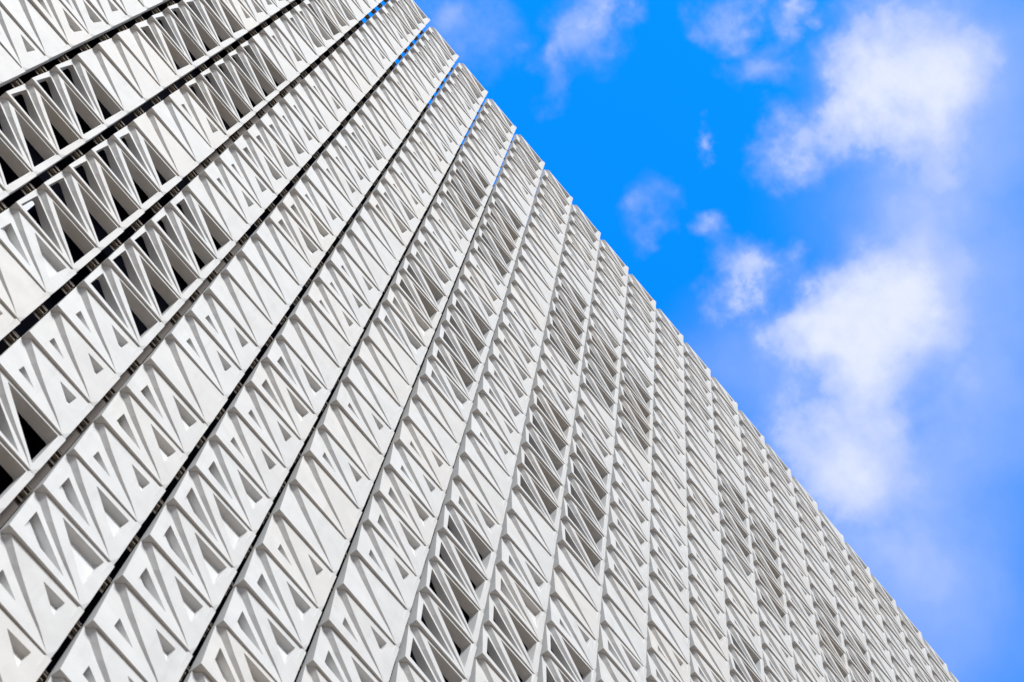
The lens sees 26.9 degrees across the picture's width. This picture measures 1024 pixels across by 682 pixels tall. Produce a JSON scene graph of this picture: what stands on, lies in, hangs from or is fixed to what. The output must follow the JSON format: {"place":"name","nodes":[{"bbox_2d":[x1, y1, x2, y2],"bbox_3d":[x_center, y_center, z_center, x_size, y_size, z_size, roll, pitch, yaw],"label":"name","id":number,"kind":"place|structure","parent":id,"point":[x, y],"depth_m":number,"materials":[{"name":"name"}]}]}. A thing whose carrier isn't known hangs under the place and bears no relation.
{"place":"outdoors","nodes":[
{"label":"outdoors","id":0,"kind":"place"},
{"bbox_2d":[0,0,958,681],"bbox_3d":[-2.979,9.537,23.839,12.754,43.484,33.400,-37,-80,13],"label":"building","id":1,"kind":"structure","parent":0,"point":[330,350],"depth_m":24.34,"materials":[{"name":"white concrete"}]},
{"bbox_2d":[361,0,1023,681],"label":"sky","id":2,"kind":"structure","parent":0,"point":[824,199],"materials":[{"name":"blue"}]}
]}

